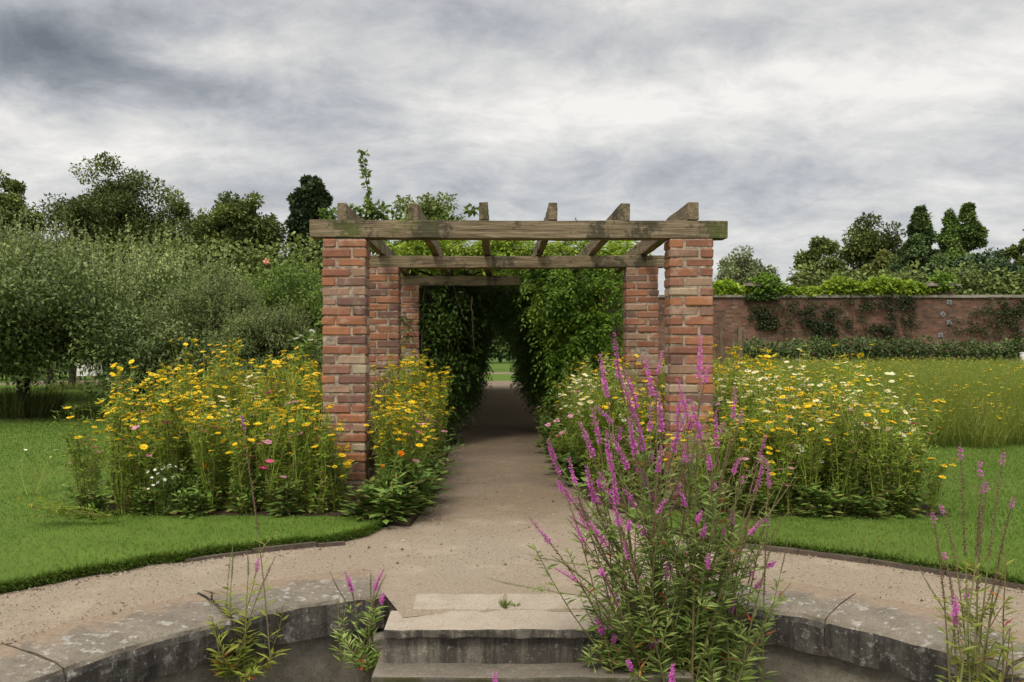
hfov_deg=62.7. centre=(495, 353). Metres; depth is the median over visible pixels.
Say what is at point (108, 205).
oak tree
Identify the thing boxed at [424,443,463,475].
leafy plant
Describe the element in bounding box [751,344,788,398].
yellow daisy plant
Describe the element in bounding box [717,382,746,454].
yellow daisy plant
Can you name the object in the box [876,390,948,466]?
yellow daisy plant
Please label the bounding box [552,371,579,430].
yellow daisy plant
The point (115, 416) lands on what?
yellow daisy plant
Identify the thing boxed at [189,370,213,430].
yellow daisy plant
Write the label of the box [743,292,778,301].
ivy patch
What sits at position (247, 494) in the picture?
leafy plant
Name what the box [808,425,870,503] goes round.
yellow daisy plant
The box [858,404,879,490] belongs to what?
white daisy plant
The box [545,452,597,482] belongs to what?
leafy plant
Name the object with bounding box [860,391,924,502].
white daisy plant
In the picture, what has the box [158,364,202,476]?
yellow daisy plant
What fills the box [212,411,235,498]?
white daisy plant
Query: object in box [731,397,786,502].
yellow daisy plant
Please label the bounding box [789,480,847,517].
leafy plant
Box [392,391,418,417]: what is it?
yellow daisy plant
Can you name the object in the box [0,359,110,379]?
dark hedge
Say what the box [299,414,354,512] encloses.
yellow daisy plant
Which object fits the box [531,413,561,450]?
leafy plant
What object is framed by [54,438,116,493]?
cosmos plant
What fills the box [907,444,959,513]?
yellow daisy plant
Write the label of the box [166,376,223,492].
yellow daisy plant
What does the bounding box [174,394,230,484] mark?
yellow daisy plant
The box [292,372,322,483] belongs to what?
yellow daisy plant
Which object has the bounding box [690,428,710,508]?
cosmos plant
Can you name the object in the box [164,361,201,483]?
yellow daisy plant
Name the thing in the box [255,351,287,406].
yellow daisy plant
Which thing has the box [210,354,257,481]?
yellow daisy plant
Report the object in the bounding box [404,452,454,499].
leafy plant
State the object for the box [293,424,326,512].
cosmos plant
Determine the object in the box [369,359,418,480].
yellow daisy plant
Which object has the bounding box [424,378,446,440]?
yellow daisy plant
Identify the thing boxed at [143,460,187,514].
daisy plant
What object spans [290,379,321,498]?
yellow daisy plant
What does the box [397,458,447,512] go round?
leafy plant
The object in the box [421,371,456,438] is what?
yellow daisy plant
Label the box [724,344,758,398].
yellow daisy plant
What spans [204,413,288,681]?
purple loosestrife
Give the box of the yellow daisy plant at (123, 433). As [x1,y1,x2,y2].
[102,392,159,491]
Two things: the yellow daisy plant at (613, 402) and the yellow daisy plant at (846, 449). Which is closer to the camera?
the yellow daisy plant at (846, 449)
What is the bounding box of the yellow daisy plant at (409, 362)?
[389,353,420,405]
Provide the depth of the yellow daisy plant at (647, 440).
6.72 m
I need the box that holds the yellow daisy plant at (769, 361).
[750,358,780,407]
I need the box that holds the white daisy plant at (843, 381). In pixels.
[825,359,861,466]
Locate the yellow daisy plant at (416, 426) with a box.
[401,388,437,504]
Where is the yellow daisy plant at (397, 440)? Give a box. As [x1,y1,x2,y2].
[363,387,424,484]
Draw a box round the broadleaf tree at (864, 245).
[822,211,909,279]
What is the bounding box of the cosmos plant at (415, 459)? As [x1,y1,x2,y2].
[391,422,442,504]
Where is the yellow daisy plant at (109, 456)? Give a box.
[91,419,156,492]
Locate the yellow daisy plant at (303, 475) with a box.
[276,411,330,509]
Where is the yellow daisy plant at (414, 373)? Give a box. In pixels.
[400,361,426,394]
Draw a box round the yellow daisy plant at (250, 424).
[238,389,269,477]
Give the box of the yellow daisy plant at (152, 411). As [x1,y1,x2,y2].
[138,392,186,467]
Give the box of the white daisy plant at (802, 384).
[776,371,814,427]
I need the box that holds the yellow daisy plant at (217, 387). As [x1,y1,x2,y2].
[204,376,245,485]
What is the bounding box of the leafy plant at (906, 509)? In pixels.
[880,476,927,517]
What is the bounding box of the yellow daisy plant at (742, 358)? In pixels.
[732,354,768,452]
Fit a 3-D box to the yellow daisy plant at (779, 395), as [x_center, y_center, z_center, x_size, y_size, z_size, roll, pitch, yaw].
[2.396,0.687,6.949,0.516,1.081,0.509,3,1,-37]
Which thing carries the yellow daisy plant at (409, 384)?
on the flower bed at (410, 519)
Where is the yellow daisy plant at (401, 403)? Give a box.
[368,392,416,459]
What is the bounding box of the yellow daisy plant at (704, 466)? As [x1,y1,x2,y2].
[684,428,728,515]
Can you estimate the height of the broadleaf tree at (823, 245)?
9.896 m
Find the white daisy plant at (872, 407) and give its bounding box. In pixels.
[849,371,887,500]
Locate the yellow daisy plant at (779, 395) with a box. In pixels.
[761,371,810,439]
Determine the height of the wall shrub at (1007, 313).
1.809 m
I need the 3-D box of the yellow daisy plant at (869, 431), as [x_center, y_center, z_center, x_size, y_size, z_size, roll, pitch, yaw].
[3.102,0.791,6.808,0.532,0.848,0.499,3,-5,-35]
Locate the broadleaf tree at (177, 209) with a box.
[143,188,208,281]
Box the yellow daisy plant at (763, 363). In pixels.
[739,354,786,386]
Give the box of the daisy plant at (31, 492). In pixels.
[12,447,73,494]
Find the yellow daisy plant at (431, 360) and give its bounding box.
[411,351,433,399]
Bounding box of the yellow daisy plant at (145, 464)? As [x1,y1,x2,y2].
[123,439,165,514]
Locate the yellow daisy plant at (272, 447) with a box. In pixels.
[252,393,294,510]
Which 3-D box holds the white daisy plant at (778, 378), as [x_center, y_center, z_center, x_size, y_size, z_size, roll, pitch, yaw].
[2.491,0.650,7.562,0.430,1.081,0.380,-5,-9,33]
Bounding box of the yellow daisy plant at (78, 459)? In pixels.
[52,401,119,514]
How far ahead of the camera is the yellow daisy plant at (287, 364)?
8.51 m
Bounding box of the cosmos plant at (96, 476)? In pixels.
[68,436,111,509]
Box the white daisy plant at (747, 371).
[731,365,756,455]
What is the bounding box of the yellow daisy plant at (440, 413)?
[420,370,459,464]
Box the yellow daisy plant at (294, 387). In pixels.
[262,373,309,428]
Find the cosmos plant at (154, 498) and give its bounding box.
[130,420,185,512]
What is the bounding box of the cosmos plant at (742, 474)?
[726,446,753,511]
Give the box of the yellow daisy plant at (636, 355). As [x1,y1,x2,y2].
[611,353,638,405]
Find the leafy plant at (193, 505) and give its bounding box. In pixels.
[170,487,216,518]
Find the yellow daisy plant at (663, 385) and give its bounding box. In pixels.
[658,363,664,455]
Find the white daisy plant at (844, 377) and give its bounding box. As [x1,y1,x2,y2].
[815,374,854,432]
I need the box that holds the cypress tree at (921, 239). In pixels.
[886,204,956,290]
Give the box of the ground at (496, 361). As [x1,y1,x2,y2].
[0,356,515,527]
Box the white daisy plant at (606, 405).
[595,369,633,478]
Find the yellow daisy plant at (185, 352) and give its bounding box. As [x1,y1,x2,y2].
[167,337,206,477]
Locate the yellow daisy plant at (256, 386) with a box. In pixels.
[238,363,274,472]
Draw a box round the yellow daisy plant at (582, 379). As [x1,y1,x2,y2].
[563,365,603,438]
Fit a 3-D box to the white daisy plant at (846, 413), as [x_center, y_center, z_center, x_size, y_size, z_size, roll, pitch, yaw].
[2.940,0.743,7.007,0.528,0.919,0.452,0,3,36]
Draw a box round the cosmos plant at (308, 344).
[283,320,322,386]
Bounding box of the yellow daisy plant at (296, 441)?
[271,392,318,510]
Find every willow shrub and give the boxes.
[133,260,279,376]
[194,297,322,391]
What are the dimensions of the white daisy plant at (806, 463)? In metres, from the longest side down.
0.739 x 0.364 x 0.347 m
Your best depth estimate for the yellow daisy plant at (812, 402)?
6.93 m
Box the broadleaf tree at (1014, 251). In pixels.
[994,229,1023,268]
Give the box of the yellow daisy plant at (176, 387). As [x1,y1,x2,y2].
[146,361,194,500]
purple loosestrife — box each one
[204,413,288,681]
[329,569,388,674]
[488,331,796,681]
[492,670,497,681]
[579,597,659,672]
[919,444,1023,681]
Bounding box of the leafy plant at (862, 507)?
[836,494,894,517]
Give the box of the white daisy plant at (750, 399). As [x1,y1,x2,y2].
[728,377,779,496]
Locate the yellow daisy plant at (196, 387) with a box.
[163,363,210,478]
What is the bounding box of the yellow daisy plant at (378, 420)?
[367,389,423,486]
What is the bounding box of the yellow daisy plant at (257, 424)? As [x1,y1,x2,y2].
[219,401,266,492]
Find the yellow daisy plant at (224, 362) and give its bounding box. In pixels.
[204,336,240,434]
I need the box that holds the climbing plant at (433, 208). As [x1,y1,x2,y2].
[378,191,466,273]
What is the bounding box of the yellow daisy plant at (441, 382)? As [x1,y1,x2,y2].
[416,372,452,444]
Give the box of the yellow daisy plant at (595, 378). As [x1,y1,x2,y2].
[590,369,602,392]
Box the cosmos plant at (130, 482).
[107,437,153,513]
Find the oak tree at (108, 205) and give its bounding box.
[32,151,179,368]
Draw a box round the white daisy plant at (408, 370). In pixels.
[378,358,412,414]
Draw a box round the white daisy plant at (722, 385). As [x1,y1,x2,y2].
[713,377,741,480]
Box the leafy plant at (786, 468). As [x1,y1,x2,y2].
[763,425,805,496]
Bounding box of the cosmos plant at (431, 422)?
[407,403,442,481]
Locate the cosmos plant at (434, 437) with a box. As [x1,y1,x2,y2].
[422,414,440,458]
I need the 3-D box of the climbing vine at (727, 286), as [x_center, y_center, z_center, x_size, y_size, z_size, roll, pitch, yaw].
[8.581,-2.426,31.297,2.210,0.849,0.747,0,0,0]
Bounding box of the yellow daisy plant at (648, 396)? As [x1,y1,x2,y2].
[617,376,663,489]
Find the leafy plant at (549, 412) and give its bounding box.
[539,398,559,441]
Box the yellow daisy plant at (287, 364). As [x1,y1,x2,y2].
[262,349,308,393]
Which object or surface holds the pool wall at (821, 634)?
on the pool floor
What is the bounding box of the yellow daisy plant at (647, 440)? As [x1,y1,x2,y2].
[624,402,663,496]
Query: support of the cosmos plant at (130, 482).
on the flower bed at (410, 519)
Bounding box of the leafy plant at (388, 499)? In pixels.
[359,482,417,523]
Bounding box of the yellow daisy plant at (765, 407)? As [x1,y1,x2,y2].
[735,393,781,468]
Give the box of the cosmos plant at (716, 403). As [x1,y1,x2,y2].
[713,397,724,477]
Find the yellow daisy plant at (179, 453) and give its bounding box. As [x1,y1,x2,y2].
[157,389,217,506]
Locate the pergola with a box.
[309,202,727,503]
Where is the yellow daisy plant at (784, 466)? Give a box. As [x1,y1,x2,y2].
[765,407,807,513]
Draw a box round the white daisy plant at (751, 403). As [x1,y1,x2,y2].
[726,373,774,496]
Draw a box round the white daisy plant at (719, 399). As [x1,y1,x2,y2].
[712,364,737,484]
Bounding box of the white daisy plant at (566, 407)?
[557,385,584,458]
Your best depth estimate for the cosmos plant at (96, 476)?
6.15 m
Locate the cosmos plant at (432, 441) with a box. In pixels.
[419,413,446,476]
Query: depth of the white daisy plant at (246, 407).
6.60 m
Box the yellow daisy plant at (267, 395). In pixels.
[245,356,292,495]
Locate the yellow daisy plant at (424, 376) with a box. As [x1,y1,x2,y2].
[411,356,436,407]
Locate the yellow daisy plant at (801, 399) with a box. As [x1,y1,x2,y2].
[761,386,820,496]
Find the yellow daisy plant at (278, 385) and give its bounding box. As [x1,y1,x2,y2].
[263,355,294,473]
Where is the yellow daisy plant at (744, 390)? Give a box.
[724,358,779,455]
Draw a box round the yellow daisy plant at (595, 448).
[577,383,608,480]
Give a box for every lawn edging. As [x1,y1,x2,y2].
[184,541,344,562]
[742,543,1023,589]
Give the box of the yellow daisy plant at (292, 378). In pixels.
[267,367,307,399]
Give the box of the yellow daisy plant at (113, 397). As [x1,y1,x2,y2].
[96,389,138,499]
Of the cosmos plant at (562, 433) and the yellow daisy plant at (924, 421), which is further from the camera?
the cosmos plant at (562, 433)
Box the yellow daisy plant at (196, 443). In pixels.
[176,397,227,512]
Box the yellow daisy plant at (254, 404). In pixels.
[250,391,298,498]
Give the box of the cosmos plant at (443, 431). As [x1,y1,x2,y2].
[434,424,447,468]
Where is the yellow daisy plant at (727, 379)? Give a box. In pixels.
[716,368,735,398]
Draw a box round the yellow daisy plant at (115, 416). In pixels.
[94,379,148,504]
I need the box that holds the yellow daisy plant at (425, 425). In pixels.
[392,404,433,466]
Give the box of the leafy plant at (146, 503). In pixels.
[127,484,159,515]
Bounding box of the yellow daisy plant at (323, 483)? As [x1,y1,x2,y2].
[308,401,343,513]
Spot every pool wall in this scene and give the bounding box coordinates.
[0,568,397,681]
[667,570,1023,681]
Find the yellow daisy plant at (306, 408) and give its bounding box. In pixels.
[254,397,321,489]
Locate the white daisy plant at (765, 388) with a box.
[738,368,783,497]
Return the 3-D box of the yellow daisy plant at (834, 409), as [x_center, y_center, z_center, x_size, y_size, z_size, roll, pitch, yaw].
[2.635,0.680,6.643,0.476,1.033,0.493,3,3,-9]
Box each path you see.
[0,381,520,384]
[0,385,1023,641]
[53,372,513,373]
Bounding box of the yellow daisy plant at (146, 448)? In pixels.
[119,417,164,509]
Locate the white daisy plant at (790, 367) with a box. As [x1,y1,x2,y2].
[781,347,812,410]
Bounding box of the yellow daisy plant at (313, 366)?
[297,355,322,409]
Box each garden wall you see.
[234,288,322,384]
[658,281,1023,362]
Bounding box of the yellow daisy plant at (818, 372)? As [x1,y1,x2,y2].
[808,370,842,422]
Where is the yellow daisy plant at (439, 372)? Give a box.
[425,365,454,439]
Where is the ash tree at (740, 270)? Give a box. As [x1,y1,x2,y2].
[714,244,781,291]
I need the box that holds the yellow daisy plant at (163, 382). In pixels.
[140,362,194,475]
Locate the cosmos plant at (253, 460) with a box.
[249,415,268,495]
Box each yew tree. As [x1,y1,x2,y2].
[278,174,335,284]
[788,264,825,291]
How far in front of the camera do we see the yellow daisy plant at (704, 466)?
6.03 m
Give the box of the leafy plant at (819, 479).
[790,457,848,504]
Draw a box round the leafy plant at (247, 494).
[226,470,265,513]
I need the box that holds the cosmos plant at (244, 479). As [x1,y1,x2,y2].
[211,448,256,509]
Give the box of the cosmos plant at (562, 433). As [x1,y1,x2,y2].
[545,411,586,476]
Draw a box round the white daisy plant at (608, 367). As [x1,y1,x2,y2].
[596,355,635,481]
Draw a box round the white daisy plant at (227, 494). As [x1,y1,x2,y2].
[194,414,255,503]
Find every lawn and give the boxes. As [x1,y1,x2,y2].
[0,374,515,380]
[0,385,382,592]
[40,363,518,371]
[627,411,1023,583]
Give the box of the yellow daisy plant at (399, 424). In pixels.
[387,401,413,478]
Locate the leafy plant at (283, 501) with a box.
[262,473,305,516]
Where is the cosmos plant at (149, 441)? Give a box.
[131,402,158,487]
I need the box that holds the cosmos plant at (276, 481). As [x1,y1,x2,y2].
[262,452,297,508]
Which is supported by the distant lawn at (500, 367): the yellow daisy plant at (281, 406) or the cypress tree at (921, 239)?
the cypress tree at (921, 239)
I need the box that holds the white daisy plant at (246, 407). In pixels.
[218,378,265,497]
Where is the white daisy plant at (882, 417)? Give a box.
[860,395,898,481]
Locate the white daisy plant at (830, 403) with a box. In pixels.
[811,378,850,429]
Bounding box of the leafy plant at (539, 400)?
[534,391,554,433]
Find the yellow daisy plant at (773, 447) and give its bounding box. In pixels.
[744,412,801,511]
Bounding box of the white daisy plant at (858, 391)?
[811,383,885,511]
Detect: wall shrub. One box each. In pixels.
[747,293,839,338]
[748,296,844,336]
[809,290,920,345]
[949,296,1023,342]
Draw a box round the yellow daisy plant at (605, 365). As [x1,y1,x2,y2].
[593,349,615,394]
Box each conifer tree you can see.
[935,208,967,273]
[943,201,988,256]
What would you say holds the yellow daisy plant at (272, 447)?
on the flower bed at (410, 519)
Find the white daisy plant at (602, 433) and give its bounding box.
[578,354,623,490]
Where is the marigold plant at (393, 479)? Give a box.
[366,447,411,516]
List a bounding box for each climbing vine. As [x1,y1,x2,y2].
[712,277,751,298]
[745,271,789,296]
[781,274,935,298]
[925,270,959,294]
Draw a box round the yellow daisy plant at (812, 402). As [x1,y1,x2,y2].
[780,398,832,491]
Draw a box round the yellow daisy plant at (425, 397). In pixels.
[416,381,440,432]
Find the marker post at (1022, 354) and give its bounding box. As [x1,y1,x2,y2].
[1019,352,1023,361]
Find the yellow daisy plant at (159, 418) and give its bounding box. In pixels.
[127,396,186,506]
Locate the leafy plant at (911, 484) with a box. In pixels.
[872,455,930,503]
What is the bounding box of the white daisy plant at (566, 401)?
[559,382,579,441]
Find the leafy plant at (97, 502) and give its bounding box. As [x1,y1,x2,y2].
[56,483,114,518]
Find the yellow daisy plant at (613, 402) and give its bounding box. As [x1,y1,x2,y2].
[582,356,645,490]
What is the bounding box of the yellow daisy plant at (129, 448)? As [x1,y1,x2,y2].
[96,412,159,500]
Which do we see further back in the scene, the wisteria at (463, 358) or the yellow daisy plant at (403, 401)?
the wisteria at (463, 358)
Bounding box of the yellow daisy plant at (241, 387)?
[223,372,253,411]
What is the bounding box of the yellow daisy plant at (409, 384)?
[369,380,419,455]
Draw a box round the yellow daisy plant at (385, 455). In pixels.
[366,409,410,481]
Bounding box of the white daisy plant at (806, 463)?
[785,411,836,509]
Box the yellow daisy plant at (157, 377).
[144,371,177,475]
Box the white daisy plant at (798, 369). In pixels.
[772,364,810,413]
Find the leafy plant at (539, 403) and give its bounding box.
[535,387,547,425]
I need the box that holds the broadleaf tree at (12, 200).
[0,169,44,248]
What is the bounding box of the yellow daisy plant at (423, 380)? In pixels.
[404,358,428,410]
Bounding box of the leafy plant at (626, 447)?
[609,422,650,491]
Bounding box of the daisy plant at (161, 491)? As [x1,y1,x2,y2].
[147,462,182,515]
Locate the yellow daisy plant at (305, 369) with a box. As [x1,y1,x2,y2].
[292,361,317,386]
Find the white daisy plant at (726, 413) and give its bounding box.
[713,389,743,485]
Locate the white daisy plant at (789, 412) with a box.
[778,397,815,477]
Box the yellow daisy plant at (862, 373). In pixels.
[842,340,874,411]
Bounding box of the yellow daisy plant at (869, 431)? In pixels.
[858,401,899,495]
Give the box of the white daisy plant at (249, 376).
[232,372,268,481]
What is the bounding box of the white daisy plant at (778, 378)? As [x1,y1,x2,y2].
[756,367,788,469]
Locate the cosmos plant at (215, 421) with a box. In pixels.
[195,398,240,488]
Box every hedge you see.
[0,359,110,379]
[10,231,322,287]
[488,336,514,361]
[730,334,837,364]
[784,258,1023,294]
[820,334,940,364]
[926,337,983,364]
[971,337,1023,363]
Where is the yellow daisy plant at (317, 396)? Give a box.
[288,372,322,486]
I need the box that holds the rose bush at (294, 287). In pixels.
[235,248,322,379]
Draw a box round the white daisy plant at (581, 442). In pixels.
[564,378,593,469]
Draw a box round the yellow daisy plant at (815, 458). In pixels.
[791,403,840,511]
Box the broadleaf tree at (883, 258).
[856,248,894,281]
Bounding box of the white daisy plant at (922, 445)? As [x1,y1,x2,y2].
[883,406,934,511]
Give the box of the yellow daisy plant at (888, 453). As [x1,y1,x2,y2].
[845,404,913,516]
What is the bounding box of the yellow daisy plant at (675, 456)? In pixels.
[662,427,712,507]
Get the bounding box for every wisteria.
[373,218,651,358]
[400,270,500,445]
[503,268,623,444]
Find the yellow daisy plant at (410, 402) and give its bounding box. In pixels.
[377,400,415,479]
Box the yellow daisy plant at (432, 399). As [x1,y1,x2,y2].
[415,385,439,433]
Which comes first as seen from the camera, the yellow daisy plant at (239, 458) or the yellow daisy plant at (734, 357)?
the yellow daisy plant at (239, 458)
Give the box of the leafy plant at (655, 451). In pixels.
[651,428,664,469]
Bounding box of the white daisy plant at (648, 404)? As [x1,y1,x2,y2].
[630,373,659,480]
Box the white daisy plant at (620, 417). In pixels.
[610,372,634,484]
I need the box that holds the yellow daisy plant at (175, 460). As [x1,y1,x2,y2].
[135,392,201,508]
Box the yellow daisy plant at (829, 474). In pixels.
[809,407,849,508]
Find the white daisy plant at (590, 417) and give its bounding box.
[583,382,609,469]
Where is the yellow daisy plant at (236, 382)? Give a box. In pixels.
[217,362,249,406]
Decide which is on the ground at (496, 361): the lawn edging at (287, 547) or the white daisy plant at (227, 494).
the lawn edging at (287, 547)
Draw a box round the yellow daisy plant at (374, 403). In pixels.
[369,382,377,454]
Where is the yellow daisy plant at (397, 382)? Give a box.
[373,354,409,413]
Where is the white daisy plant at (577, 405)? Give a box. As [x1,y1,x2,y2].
[567,367,600,451]
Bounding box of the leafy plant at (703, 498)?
[683,478,733,518]
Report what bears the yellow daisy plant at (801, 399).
on the flower bed at (677, 507)
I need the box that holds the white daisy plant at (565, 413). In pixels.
[554,384,573,442]
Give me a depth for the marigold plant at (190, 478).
6.12 m
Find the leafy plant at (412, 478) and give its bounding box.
[383,450,432,511]
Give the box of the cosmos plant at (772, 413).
[761,406,802,506]
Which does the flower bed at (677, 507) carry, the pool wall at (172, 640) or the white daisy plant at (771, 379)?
the white daisy plant at (771, 379)
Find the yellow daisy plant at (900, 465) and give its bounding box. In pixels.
[877,418,930,517]
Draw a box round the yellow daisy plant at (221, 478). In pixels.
[191,394,243,509]
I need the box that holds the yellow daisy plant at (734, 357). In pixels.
[712,344,750,434]
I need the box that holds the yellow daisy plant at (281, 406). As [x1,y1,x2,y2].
[260,386,318,492]
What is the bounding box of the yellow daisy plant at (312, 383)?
[289,382,322,485]
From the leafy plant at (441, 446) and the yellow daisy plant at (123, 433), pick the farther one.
the leafy plant at (441, 446)
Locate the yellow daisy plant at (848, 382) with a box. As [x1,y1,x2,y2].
[831,377,871,424]
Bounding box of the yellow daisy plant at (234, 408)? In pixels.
[204,383,256,495]
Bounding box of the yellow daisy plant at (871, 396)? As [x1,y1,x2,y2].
[856,390,898,495]
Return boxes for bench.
[77,361,101,382]
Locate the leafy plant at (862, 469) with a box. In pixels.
[826,438,867,498]
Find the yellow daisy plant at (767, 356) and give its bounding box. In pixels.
[747,345,777,405]
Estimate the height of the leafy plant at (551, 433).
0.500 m
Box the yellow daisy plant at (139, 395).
[109,378,158,480]
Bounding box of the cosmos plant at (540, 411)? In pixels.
[533,400,548,422]
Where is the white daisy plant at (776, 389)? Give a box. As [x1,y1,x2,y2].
[758,376,797,421]
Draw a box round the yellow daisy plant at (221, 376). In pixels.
[199,341,245,476]
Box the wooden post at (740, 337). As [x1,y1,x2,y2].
[719,327,742,382]
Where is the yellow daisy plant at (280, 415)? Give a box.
[252,405,287,500]
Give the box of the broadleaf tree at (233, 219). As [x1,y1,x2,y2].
[159,190,292,286]
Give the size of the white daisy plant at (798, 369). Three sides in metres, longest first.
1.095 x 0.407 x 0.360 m
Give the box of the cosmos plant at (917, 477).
[884,420,934,513]
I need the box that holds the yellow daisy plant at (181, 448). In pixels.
[153,413,206,497]
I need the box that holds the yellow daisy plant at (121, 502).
[90,409,149,514]
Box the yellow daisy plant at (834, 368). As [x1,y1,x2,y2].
[824,341,857,396]
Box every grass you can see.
[658,355,1023,448]
[707,534,1023,584]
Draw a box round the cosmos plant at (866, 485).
[848,406,882,500]
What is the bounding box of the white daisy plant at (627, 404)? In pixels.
[602,368,646,489]
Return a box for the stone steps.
[366,593,693,681]
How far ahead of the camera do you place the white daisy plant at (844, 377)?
7.37 m
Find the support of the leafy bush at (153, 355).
on the lawn at (23, 556)
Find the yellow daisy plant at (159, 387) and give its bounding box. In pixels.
[137,378,188,451]
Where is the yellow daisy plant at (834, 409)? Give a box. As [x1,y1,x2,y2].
[804,376,869,488]
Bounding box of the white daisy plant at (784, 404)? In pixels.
[774,387,804,428]
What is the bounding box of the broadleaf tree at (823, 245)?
[793,235,846,281]
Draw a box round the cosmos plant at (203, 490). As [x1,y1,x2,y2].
[183,416,227,510]
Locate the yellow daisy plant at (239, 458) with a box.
[213,398,265,512]
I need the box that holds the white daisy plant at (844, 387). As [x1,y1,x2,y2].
[830,363,880,473]
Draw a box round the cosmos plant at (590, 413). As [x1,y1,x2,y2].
[572,384,610,466]
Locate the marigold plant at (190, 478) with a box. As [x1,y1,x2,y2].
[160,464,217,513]
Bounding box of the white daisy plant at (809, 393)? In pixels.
[796,390,833,469]
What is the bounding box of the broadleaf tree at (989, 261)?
[951,247,1023,294]
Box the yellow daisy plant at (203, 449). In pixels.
[181,413,229,501]
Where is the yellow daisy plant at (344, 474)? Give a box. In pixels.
[302,441,357,511]
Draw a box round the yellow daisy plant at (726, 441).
[698,405,764,514]
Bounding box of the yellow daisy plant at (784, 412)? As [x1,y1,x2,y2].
[741,396,803,504]
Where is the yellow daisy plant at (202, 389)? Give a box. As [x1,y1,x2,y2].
[186,375,211,410]
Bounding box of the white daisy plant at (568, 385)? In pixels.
[556,362,578,447]
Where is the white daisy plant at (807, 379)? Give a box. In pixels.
[792,343,828,414]
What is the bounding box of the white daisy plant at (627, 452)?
[610,392,647,493]
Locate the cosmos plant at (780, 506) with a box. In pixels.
[765,462,805,512]
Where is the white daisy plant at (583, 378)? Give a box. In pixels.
[571,360,595,455]
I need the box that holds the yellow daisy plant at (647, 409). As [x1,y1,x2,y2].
[612,385,663,494]
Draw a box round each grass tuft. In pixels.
[0,383,72,418]
[45,379,96,388]
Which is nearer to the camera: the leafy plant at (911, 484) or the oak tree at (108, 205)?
the leafy plant at (911, 484)
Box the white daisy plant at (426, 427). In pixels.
[399,400,432,467]
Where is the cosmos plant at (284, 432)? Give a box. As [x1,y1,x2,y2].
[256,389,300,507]
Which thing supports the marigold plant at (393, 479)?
on the flower bed at (410, 519)
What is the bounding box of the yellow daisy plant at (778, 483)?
[736,438,796,514]
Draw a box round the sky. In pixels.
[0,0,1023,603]
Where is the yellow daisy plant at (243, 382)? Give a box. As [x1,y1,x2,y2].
[226,363,263,409]
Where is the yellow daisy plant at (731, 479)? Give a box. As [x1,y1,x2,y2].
[706,404,758,508]
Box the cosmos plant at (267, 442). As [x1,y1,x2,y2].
[246,432,287,508]
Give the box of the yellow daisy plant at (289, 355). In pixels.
[257,344,317,491]
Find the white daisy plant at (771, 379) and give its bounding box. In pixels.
[757,366,788,396]
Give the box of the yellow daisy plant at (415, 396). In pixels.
[399,381,433,422]
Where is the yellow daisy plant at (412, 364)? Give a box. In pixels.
[400,343,428,404]
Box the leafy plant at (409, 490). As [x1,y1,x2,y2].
[379,468,447,516]
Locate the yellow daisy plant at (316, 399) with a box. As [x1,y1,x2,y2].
[302,379,322,483]
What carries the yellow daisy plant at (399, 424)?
on the flower bed at (410, 519)
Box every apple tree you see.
[0,203,101,279]
[0,203,150,392]
[0,230,179,417]
[46,366,52,382]
[66,214,258,401]
[68,252,104,388]
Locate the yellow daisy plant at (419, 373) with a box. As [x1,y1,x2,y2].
[404,361,430,405]
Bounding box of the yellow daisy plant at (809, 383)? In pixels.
[789,367,825,412]
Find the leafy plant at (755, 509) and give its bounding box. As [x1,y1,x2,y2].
[738,487,778,518]
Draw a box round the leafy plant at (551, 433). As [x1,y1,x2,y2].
[536,419,572,458]
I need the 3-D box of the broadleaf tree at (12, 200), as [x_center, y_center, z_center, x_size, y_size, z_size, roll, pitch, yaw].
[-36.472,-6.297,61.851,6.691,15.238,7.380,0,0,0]
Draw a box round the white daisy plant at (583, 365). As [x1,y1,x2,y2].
[564,364,600,455]
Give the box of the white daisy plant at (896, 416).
[882,372,920,506]
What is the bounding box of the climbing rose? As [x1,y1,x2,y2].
[317,149,478,255]
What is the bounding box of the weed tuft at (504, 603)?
[498,597,510,607]
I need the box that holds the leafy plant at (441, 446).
[431,434,453,468]
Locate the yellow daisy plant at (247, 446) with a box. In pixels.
[209,416,256,505]
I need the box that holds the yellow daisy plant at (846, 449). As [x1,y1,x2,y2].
[811,384,872,512]
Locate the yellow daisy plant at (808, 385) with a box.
[790,370,824,416]
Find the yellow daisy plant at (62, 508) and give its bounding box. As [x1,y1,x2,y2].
[17,489,116,523]
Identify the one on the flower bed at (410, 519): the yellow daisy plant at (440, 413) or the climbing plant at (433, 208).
the yellow daisy plant at (440, 413)
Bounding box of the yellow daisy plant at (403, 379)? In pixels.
[389,358,428,405]
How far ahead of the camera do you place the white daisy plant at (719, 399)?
6.88 m
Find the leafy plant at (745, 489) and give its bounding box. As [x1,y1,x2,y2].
[723,454,763,509]
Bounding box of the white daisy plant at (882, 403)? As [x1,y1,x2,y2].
[856,366,911,510]
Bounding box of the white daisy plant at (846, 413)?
[817,388,872,491]
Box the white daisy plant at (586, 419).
[568,356,614,486]
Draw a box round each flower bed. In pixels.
[79,438,451,526]
[567,454,952,516]
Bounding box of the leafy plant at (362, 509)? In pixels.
[337,476,380,519]
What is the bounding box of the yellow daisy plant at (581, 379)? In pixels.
[564,359,593,395]
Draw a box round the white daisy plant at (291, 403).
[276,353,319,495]
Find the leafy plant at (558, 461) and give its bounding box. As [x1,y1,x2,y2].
[539,435,579,472]
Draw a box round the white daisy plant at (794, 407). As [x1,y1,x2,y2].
[782,396,816,499]
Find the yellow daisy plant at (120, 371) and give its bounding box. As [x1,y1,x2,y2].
[100,359,138,489]
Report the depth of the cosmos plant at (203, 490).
6.17 m
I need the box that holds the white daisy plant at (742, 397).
[717,361,773,495]
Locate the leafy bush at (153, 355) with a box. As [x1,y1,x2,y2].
[79,319,244,418]

